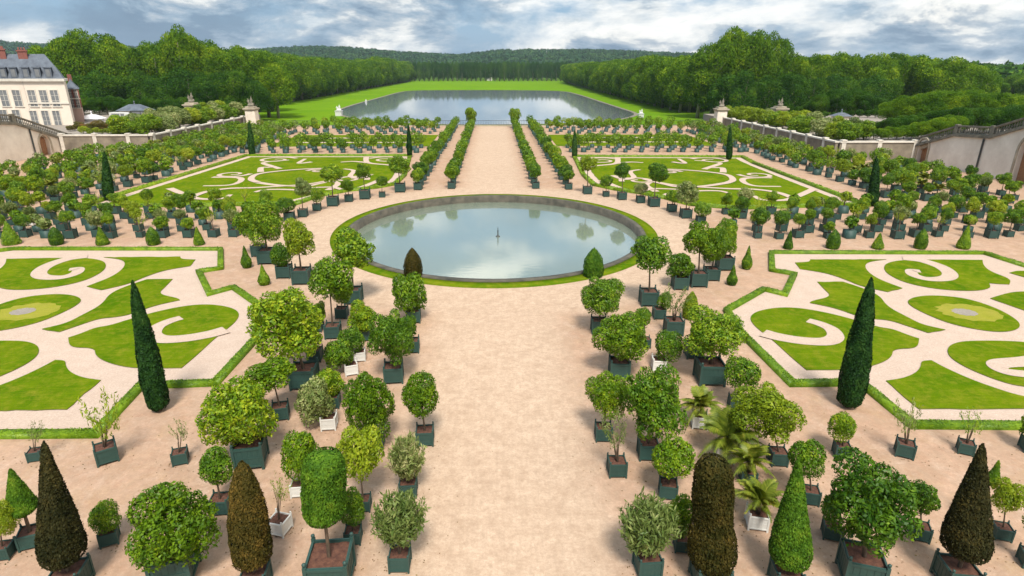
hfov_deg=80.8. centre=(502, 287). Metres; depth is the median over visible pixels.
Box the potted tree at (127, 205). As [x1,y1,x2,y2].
[121,200,140,223]
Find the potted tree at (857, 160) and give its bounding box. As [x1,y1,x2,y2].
[852,153,865,166]
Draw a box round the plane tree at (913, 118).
[896,115,918,124]
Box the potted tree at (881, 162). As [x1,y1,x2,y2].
[879,160,886,180]
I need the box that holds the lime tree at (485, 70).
[482,62,488,80]
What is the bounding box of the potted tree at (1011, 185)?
[1000,180,1018,203]
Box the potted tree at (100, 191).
[94,172,102,196]
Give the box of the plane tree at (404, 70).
[395,61,407,82]
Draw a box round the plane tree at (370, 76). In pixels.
[354,61,374,88]
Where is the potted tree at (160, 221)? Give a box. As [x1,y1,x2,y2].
[151,216,169,237]
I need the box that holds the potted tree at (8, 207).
[0,201,18,224]
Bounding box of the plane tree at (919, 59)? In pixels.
[897,54,943,96]
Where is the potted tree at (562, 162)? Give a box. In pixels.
[555,156,568,179]
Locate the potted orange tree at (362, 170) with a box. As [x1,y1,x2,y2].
[355,163,371,199]
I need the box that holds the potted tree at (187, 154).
[179,147,193,167]
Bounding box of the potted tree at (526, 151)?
[522,149,533,157]
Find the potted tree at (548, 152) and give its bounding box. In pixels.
[547,145,554,161]
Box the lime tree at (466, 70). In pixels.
[463,62,470,80]
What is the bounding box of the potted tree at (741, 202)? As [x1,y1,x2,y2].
[735,196,750,218]
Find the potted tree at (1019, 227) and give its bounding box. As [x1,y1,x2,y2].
[1012,207,1023,231]
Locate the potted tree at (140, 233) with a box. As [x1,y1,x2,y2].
[131,208,147,237]
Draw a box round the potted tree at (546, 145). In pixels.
[543,142,552,158]
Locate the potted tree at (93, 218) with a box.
[84,209,105,237]
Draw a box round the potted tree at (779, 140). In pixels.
[771,136,784,154]
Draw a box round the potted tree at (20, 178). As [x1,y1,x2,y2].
[14,176,26,190]
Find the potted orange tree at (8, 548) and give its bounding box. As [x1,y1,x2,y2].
[0,498,21,560]
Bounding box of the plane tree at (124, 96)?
[99,75,137,99]
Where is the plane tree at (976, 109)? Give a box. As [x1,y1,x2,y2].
[964,106,996,130]
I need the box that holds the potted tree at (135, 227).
[129,207,144,231]
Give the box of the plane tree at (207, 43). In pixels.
[168,32,221,102]
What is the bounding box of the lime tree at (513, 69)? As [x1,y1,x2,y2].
[511,61,516,80]
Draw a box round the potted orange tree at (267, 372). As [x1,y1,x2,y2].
[244,356,296,419]
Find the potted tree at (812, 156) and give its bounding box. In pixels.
[805,149,818,170]
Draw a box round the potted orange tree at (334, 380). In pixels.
[314,367,345,409]
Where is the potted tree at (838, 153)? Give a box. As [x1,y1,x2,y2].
[834,149,844,158]
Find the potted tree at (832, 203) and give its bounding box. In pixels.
[822,196,840,223]
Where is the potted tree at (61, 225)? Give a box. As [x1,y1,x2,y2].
[55,216,71,230]
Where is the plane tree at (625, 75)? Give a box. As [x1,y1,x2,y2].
[620,56,643,99]
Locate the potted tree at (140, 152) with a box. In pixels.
[134,148,147,158]
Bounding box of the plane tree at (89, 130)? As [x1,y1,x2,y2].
[85,128,93,133]
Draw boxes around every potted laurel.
[87,498,121,549]
[198,445,234,514]
[231,210,265,256]
[244,196,283,264]
[270,242,292,278]
[275,197,296,220]
[293,375,337,431]
[294,177,310,217]
[306,329,323,361]
[310,187,324,209]
[323,338,358,376]
[331,226,375,304]
[332,289,350,318]
[337,326,365,360]
[339,486,365,545]
[340,179,353,200]
[366,308,414,383]
[375,176,387,197]
[386,155,411,192]
[401,314,419,353]
[465,107,476,120]
[508,108,521,119]
[580,276,625,334]
[599,175,613,196]
[614,161,630,199]
[619,362,688,461]
[630,235,672,306]
[633,182,648,202]
[635,307,651,348]
[647,162,669,206]
[651,329,683,371]
[665,253,695,290]
[666,189,678,211]
[668,492,692,552]
[676,180,699,218]
[681,304,748,386]
[683,328,702,358]
[694,201,711,222]
[714,217,737,269]
[723,355,761,406]
[787,439,826,507]
[820,445,924,575]
[820,494,843,541]
[905,479,941,544]
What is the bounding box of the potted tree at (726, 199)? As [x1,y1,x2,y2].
[720,192,732,214]
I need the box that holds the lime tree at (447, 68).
[444,62,449,80]
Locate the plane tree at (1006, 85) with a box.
[1000,77,1010,92]
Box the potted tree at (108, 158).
[98,157,114,178]
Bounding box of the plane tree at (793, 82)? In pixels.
[773,72,811,111]
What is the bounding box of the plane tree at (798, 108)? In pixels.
[795,106,803,110]
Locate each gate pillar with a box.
[182,93,197,107]
[242,97,259,124]
[713,98,729,125]
[770,98,789,110]
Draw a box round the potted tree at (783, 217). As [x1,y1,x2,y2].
[773,210,790,239]
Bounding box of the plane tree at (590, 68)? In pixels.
[584,62,603,88]
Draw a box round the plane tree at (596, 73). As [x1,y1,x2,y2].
[592,64,607,92]
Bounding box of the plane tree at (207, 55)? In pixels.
[197,45,234,75]
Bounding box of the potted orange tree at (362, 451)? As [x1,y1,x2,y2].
[335,424,384,512]
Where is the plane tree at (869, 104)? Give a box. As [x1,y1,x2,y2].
[855,94,876,111]
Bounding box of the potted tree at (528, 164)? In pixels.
[526,161,537,178]
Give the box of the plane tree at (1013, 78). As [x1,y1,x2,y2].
[1002,73,1023,94]
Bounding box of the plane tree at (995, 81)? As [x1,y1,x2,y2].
[968,65,1002,93]
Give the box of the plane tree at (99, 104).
[97,98,111,114]
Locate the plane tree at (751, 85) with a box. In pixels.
[727,70,766,107]
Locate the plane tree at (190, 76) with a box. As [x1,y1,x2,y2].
[167,67,204,103]
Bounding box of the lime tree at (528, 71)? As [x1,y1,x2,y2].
[524,62,530,80]
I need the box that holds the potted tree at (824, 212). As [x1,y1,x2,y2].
[818,207,833,231]
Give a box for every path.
[30,254,87,279]
[152,316,243,342]
[167,188,232,199]
[196,181,323,195]
[204,177,244,185]
[216,172,249,176]
[248,168,322,181]
[254,189,310,200]
[257,160,285,171]
[257,178,341,186]
[260,157,295,161]
[262,163,280,168]
[270,188,712,312]
[298,142,405,142]
[311,181,375,189]
[325,181,339,189]
[337,176,369,180]
[346,169,372,177]
[363,157,388,165]
[400,308,599,575]
[456,126,530,188]
[592,158,620,166]
[598,180,677,190]
[610,169,639,179]
[619,177,650,182]
[643,179,728,186]
[645,182,657,191]
[660,182,790,196]
[664,190,727,194]
[671,169,735,182]
[690,157,728,161]
[695,160,726,171]
[702,163,721,168]
[736,173,771,177]
[739,177,780,186]
[747,319,844,344]
[753,188,817,200]
[902,256,958,280]
[986,356,1023,376]
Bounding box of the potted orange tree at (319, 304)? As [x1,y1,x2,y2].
[314,300,325,332]
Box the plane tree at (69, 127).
[65,125,73,130]
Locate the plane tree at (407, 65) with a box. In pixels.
[403,63,411,81]
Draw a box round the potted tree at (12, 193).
[4,187,23,211]
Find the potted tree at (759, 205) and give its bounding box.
[752,197,767,223]
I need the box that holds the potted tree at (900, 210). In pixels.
[891,205,910,230]
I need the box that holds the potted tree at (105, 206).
[97,202,115,223]
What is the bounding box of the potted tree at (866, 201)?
[855,197,870,219]
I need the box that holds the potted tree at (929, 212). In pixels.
[918,206,936,231]
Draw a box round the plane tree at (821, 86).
[795,76,829,111]
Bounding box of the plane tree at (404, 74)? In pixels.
[398,63,409,82]
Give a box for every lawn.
[0,258,105,289]
[0,294,80,330]
[0,303,60,320]
[0,341,38,376]
[0,360,100,410]
[43,279,179,331]
[68,304,238,368]
[87,256,195,289]
[109,157,395,203]
[266,135,437,146]
[330,194,657,287]
[549,134,717,145]
[591,158,841,204]
[751,307,918,369]
[795,259,901,291]
[810,281,944,332]
[884,259,1009,290]
[886,360,1023,409]
[908,295,1019,331]
[934,303,1003,321]
[948,341,1023,386]
[990,291,1023,309]
[1010,271,1023,276]
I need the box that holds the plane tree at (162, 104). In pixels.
[155,99,171,108]
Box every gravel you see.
[0,250,251,428]
[9,308,35,314]
[101,156,407,202]
[577,157,850,202]
[733,254,1023,419]
[952,308,977,315]
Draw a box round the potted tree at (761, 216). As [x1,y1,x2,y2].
[752,207,770,238]
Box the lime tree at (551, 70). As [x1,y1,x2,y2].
[548,62,554,80]
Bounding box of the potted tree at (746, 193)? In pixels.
[736,187,755,212]
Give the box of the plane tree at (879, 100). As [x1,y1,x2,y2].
[861,95,887,111]
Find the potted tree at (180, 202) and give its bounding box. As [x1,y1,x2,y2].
[170,193,188,223]
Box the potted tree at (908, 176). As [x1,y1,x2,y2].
[899,170,918,193]
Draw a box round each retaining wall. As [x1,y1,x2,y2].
[57,133,148,151]
[148,116,245,142]
[722,116,839,159]
[838,139,918,160]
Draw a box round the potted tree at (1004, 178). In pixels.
[995,172,1012,195]
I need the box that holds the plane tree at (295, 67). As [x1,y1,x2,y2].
[277,53,301,88]
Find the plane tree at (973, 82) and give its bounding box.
[946,61,987,91]
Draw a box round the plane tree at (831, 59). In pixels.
[810,51,858,99]
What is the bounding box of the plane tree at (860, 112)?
[854,109,865,116]
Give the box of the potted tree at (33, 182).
[23,175,44,196]
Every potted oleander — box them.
[369,486,430,573]
[384,429,427,498]
[615,486,686,575]
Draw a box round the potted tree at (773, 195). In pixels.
[765,190,779,213]
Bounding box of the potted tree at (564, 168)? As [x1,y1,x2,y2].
[558,164,573,183]
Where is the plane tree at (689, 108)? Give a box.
[675,58,695,112]
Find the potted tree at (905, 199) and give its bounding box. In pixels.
[893,193,912,222]
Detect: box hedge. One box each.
[0,246,259,438]
[92,153,411,207]
[573,154,858,209]
[723,249,1023,429]
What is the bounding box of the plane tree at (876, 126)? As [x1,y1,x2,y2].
[875,121,883,130]
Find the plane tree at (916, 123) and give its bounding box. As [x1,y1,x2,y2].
[910,121,927,136]
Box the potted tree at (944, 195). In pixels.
[935,190,949,212]
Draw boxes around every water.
[342,90,633,123]
[357,202,636,278]
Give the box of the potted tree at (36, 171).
[26,166,46,193]
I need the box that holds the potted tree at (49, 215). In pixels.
[40,201,56,219]
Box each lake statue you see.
[335,105,342,115]
[637,110,643,117]
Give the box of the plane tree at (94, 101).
[85,96,107,114]
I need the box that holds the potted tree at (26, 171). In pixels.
[20,165,31,173]
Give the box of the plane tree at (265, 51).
[253,49,278,58]
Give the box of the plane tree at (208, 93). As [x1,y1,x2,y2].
[191,72,229,103]
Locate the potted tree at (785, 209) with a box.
[775,201,791,224]
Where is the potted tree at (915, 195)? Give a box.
[907,191,919,210]
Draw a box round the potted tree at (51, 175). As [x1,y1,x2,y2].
[44,170,58,188]
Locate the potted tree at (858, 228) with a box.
[848,203,864,232]
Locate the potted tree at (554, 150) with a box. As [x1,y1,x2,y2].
[548,145,561,165]
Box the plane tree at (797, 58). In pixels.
[773,52,810,103]
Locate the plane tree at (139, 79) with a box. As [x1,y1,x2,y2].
[124,69,163,101]
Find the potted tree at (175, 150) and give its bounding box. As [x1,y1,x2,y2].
[172,145,183,165]
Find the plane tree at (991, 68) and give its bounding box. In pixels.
[972,64,1000,92]
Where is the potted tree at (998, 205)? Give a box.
[985,200,1007,222]
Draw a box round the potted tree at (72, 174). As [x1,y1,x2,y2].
[64,170,79,190]
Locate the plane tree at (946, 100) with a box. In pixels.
[930,92,953,110]
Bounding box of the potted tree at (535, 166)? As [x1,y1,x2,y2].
[528,164,540,182]
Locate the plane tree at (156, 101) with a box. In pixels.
[147,99,160,110]
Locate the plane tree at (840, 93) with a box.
[826,88,854,111]
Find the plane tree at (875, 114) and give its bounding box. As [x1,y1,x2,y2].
[870,109,880,116]
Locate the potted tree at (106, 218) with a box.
[100,212,117,238]
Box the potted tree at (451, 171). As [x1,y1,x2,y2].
[443,165,456,188]
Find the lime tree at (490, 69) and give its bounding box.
[486,61,492,80]
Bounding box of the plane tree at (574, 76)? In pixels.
[573,65,584,87]
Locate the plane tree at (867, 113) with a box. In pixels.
[864,110,872,117]
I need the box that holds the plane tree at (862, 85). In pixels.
[841,77,877,111]
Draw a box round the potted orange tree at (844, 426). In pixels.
[827,411,857,460]
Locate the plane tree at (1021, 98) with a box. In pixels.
[1002,95,1023,106]
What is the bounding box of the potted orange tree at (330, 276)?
[307,256,353,339]
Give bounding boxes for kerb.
[340,90,637,124]
[343,195,645,281]
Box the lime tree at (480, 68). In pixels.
[477,62,484,80]
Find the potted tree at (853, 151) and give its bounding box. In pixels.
[846,147,857,163]
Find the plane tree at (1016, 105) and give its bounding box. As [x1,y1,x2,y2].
[1003,104,1023,127]
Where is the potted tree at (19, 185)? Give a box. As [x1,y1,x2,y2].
[6,180,26,206]
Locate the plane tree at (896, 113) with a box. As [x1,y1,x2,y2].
[886,99,911,118]
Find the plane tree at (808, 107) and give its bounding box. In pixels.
[803,102,817,111]
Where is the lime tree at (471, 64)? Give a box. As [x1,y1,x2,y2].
[468,62,474,80]
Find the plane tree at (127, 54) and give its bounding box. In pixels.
[107,47,156,85]
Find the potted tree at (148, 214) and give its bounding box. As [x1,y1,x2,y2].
[142,194,154,218]
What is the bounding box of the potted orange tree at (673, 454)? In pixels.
[651,434,695,499]
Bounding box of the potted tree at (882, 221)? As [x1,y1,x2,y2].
[877,201,890,224]
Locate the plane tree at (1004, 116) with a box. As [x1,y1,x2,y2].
[984,107,1012,128]
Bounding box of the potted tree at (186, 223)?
[180,217,194,237]
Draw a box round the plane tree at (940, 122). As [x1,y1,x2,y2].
[923,117,949,136]
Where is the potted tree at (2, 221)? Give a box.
[0,215,5,237]
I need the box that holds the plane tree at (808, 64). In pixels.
[792,53,835,100]
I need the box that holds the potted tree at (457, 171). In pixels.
[447,164,459,181]
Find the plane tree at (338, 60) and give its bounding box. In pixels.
[323,57,342,90]
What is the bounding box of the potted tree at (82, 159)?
[76,155,90,170]
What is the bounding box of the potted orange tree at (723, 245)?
[701,227,732,281]
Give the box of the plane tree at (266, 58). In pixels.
[236,51,286,116]
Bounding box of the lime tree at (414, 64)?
[412,62,417,80]
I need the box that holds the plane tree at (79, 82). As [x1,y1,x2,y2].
[63,73,96,97]
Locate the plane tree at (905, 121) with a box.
[892,117,909,125]
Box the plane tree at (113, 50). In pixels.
[91,36,137,86]
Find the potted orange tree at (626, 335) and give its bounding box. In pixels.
[591,311,649,377]
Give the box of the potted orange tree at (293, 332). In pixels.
[245,286,324,390]
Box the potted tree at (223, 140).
[218,135,230,154]
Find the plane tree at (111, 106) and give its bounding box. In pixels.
[103,95,122,111]
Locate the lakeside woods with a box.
[970,60,1023,80]
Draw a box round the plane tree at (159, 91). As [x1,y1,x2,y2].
[140,73,189,106]
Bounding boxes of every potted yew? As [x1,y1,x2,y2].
[4,468,37,552]
[34,440,95,575]
[226,460,273,575]
[300,446,356,575]
[685,452,739,575]
[767,457,813,575]
[929,443,994,575]
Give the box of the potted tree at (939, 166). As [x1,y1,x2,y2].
[931,164,947,183]
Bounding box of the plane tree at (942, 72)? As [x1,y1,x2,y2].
[905,56,970,97]
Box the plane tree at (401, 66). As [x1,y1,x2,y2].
[395,63,403,82]
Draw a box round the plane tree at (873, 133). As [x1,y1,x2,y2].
[862,131,874,138]
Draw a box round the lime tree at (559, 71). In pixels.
[557,61,563,80]
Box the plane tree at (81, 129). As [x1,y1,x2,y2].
[77,126,87,133]
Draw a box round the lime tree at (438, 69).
[434,61,441,80]
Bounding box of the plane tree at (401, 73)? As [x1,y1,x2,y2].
[393,62,403,83]
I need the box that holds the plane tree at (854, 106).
[844,89,872,112]
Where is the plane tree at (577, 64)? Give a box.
[571,62,581,84]
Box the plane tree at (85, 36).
[68,28,120,83]
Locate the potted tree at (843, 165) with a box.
[835,158,852,181]
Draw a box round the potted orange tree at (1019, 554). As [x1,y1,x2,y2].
[1015,509,1023,568]
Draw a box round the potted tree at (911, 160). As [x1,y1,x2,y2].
[903,158,917,167]
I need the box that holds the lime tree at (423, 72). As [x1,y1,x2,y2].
[421,62,427,80]
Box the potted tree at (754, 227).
[750,205,766,231]
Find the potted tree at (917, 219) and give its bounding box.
[907,213,927,237]
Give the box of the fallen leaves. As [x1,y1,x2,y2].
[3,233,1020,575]
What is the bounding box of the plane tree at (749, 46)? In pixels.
[724,29,772,87]
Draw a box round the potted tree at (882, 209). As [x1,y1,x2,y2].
[870,200,889,231]
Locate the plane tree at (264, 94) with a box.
[235,78,273,111]
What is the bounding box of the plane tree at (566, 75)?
[565,63,574,84]
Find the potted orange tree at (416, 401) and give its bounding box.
[401,370,439,446]
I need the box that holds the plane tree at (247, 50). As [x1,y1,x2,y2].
[242,47,271,111]
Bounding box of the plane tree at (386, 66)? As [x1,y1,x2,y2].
[370,57,389,85]
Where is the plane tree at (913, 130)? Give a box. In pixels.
[905,124,921,138]
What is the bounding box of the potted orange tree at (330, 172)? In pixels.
[319,163,343,206]
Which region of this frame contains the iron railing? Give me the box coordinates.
[272,120,695,126]
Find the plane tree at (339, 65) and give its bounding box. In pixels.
[327,59,345,94]
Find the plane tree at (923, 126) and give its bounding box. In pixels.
[917,120,938,136]
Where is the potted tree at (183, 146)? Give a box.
[178,145,187,161]
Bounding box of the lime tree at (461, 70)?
[458,62,464,80]
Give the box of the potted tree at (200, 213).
[195,206,213,230]
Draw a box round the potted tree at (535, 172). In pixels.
[529,167,541,188]
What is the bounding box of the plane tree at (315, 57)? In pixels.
[284,54,324,94]
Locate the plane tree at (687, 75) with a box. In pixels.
[676,51,720,117]
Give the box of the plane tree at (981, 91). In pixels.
[977,89,994,106]
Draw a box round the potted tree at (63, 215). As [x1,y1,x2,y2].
[58,210,78,238]
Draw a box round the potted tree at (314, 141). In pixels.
[308,136,321,152]
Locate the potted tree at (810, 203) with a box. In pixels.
[805,198,816,224]
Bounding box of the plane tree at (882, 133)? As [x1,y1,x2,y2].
[876,128,890,138]
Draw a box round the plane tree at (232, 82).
[211,68,256,107]
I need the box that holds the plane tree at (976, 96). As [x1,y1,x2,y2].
[951,90,990,109]
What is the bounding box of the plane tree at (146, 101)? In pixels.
[140,97,154,107]
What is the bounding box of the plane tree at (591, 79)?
[589,63,607,92]
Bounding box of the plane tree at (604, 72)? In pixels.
[599,65,615,94]
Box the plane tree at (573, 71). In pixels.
[570,66,581,86]
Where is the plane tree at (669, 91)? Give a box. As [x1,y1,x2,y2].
[657,56,694,112]
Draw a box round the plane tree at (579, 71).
[577,62,588,88]
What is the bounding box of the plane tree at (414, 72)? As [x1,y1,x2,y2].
[408,64,415,80]
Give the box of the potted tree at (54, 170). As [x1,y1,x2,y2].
[45,167,58,182]
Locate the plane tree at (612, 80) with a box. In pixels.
[608,59,632,96]
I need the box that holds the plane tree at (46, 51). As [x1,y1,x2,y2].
[27,39,82,78]
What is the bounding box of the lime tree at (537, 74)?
[534,61,539,80]
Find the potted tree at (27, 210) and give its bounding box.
[21,205,36,225]
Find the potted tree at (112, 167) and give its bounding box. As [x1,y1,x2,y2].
[96,160,117,184]
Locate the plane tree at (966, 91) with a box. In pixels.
[948,89,979,108]
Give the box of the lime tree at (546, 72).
[544,62,549,80]
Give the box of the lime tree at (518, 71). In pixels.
[515,62,521,80]
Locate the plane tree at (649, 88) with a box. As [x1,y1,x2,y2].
[644,56,677,107]
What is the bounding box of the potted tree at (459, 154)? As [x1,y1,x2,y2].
[452,151,463,167]
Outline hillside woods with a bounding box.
[0,39,1017,72]
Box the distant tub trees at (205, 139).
[0,114,1014,238]
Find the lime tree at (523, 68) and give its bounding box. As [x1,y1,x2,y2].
[520,61,525,80]
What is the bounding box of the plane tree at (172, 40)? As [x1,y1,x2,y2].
[156,24,205,96]
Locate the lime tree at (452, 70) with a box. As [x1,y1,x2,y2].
[449,62,454,80]
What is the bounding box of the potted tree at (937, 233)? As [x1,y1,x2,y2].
[931,213,946,236]
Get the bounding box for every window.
[0,89,11,106]
[0,109,8,120]
[10,89,23,106]
[11,109,22,123]
[26,90,39,106]
[28,110,39,124]
[38,90,50,106]
[40,110,51,124]
[49,90,61,106]
[51,110,62,124]
[68,89,73,98]
[72,89,79,98]
[75,99,80,107]
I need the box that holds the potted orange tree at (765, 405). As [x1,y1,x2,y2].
[727,381,807,467]
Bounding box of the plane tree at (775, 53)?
[745,30,794,103]
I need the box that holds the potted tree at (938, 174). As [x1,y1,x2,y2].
[930,167,948,190]
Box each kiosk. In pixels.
[116,101,155,112]
[829,109,850,120]
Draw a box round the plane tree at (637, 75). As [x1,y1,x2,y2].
[628,55,653,103]
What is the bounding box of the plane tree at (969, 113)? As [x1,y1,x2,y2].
[942,107,975,128]
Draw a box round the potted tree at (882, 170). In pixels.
[879,166,884,181]
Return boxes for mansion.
[0,46,74,124]
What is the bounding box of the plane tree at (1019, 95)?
[1012,93,1023,104]
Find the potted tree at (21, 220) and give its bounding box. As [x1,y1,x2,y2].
[12,214,33,237]
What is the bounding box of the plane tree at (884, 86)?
[864,75,902,110]
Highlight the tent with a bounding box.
[84,111,104,121]
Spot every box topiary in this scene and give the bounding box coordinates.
[0,221,21,245]
[48,227,64,245]
[95,227,110,245]
[145,226,160,245]
[193,226,204,245]
[240,245,251,268]
[257,265,269,285]
[403,248,422,276]
[582,247,604,278]
[682,291,698,319]
[726,265,737,285]
[741,246,752,269]
[783,230,793,249]
[825,229,840,249]
[871,233,884,249]
[913,228,928,249]
[955,225,970,249]
[988,460,1000,485]
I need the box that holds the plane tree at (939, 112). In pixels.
[926,109,949,118]
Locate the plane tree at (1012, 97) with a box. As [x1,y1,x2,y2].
[985,92,1020,107]
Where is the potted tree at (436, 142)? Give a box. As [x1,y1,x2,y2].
[431,140,440,158]
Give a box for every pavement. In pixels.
[28,114,260,148]
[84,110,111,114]
[703,114,1010,157]
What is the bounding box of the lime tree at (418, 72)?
[415,62,421,80]
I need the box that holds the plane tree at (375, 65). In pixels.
[362,59,381,87]
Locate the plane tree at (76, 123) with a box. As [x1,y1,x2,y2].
[73,121,83,128]
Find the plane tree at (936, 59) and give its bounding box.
[931,57,944,64]
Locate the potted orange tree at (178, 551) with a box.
[124,481,222,575]
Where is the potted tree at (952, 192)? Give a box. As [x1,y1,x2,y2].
[949,189,959,195]
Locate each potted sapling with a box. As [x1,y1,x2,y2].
[24,421,45,463]
[77,386,120,467]
[168,417,189,467]
[269,471,293,538]
[599,406,627,478]
[662,282,692,336]
[893,398,923,460]
[955,406,987,456]
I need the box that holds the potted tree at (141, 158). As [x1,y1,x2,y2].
[138,156,150,174]
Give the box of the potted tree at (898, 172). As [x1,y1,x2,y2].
[890,167,906,190]
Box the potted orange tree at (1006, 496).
[990,476,1023,542]
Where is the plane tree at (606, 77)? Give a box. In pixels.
[604,60,620,95]
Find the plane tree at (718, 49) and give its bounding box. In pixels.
[692,34,741,113]
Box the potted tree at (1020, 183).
[1011,180,1023,200]
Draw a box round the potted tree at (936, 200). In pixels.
[928,195,941,218]
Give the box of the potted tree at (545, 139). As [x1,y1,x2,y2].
[541,136,551,153]
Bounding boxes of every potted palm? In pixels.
[78,166,94,173]
[131,164,140,177]
[680,384,723,430]
[697,404,766,478]
[727,440,778,485]
[734,476,784,532]
[846,165,861,172]
[859,163,871,169]
[915,177,929,192]
[916,171,933,186]
[925,182,950,194]
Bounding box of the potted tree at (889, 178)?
[879,173,895,197]
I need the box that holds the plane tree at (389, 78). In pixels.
[376,58,392,85]
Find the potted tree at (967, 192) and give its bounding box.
[956,186,975,212]
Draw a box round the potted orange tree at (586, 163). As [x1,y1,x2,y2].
[578,156,597,194]
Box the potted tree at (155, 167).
[148,161,158,179]
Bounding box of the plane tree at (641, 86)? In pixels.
[637,55,666,105]
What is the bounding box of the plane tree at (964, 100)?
[946,90,974,107]
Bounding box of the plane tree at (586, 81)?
[583,62,601,88]
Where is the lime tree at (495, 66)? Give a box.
[491,62,497,80]
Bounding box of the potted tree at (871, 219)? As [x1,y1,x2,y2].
[862,212,877,238]
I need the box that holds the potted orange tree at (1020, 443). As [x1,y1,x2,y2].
[1017,416,1023,452]
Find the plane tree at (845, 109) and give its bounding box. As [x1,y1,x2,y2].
[833,92,860,110]
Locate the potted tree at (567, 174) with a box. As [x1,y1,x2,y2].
[563,170,574,188]
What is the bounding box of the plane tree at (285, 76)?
[255,62,298,117]
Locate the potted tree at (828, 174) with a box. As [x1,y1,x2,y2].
[825,156,837,177]
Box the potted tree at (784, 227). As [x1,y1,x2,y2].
[775,211,789,231]
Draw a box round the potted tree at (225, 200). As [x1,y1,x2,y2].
[220,196,235,223]
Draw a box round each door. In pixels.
[40,137,47,154]
[920,148,927,161]
[1016,154,1023,181]
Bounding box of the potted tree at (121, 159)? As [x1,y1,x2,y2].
[116,153,130,175]
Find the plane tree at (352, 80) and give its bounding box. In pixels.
[338,61,356,92]
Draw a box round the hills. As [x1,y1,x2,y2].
[4,45,625,77]
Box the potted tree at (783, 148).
[776,142,790,162]
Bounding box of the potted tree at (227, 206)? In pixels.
[224,201,236,229]
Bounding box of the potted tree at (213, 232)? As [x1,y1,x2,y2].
[204,209,220,237]
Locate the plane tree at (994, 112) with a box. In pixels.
[973,108,1004,133]
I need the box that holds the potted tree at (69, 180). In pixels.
[60,177,78,197]
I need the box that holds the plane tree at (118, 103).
[113,98,127,111]
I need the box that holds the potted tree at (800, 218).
[792,213,806,238]
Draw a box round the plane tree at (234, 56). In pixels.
[219,45,262,105]
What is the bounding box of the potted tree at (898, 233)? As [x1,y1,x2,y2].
[889,213,905,239]
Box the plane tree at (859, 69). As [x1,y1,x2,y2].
[838,53,873,113]
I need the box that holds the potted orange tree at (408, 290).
[391,271,427,323]
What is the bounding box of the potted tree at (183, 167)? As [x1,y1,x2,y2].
[174,153,187,170]
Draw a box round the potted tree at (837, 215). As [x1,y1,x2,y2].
[831,195,845,219]
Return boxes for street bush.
[106,115,135,133]
[125,112,149,132]
[125,116,151,133]
[140,113,162,132]
[142,107,158,115]
[153,115,178,131]
[154,107,168,113]
[159,112,181,125]
[166,107,191,126]
[184,107,201,125]
[188,110,209,124]
[191,104,204,109]
[199,106,216,121]
[200,102,212,107]
[207,100,218,105]
[210,105,225,120]
[214,104,230,120]
[215,100,224,104]
[218,104,238,118]
[229,101,243,112]
[727,106,738,118]
[730,105,749,119]
[742,107,757,121]
[750,108,766,120]
[758,110,774,125]
[766,110,782,126]
[775,111,791,128]
[786,114,806,130]
[792,109,810,117]
[793,116,816,133]
[806,111,822,117]
[810,118,833,135]
[823,122,841,138]
[832,115,847,127]
[836,120,863,140]
[844,116,862,123]
[857,120,876,139]
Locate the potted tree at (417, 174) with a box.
[410,167,424,189]
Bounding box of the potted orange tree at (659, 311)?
[652,291,671,319]
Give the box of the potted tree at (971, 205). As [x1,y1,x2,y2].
[961,196,982,224]
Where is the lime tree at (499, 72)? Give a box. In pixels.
[497,61,503,80]
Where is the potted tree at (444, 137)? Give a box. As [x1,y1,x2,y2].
[438,134,447,148]
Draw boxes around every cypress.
[101,151,114,199]
[130,280,170,411]
[247,120,255,153]
[406,124,411,155]
[572,130,577,156]
[726,125,732,159]
[836,277,875,408]
[868,156,880,205]
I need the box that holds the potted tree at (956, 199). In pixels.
[948,194,966,218]
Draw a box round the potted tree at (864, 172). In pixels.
[858,168,870,188]
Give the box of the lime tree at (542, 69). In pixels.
[538,62,545,80]
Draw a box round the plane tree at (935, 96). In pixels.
[910,92,946,114]
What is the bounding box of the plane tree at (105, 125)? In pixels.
[98,122,108,129]
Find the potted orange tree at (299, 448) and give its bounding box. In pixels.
[280,429,318,498]
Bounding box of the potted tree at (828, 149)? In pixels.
[821,145,835,165]
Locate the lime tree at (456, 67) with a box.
[453,61,459,80]
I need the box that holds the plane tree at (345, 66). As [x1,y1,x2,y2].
[333,61,350,93]
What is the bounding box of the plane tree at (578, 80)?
[576,62,586,87]
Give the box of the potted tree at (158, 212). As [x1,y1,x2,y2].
[152,207,168,229]
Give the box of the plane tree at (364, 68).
[352,62,366,89]
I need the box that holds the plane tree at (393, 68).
[383,58,397,84]
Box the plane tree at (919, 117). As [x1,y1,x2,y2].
[910,114,925,123]
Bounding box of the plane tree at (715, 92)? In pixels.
[706,74,745,109]
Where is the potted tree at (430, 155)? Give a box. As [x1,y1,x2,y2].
[421,151,434,171]
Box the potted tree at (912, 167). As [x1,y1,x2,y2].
[904,162,919,181]
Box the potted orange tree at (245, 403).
[194,375,278,469]
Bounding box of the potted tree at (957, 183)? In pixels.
[946,176,969,200]
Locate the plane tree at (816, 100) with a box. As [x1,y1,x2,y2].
[807,94,831,112]
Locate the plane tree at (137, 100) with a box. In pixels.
[131,98,145,104]
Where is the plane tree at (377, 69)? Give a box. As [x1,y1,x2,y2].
[360,61,380,87]
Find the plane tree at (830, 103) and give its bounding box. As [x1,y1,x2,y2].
[821,92,841,111]
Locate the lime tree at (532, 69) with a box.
[530,62,535,80]
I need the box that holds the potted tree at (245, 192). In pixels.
[239,184,252,211]
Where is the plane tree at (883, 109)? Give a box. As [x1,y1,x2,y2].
[877,100,905,118]
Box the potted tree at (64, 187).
[57,181,74,206]
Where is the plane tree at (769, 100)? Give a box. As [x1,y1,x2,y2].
[750,75,787,109]

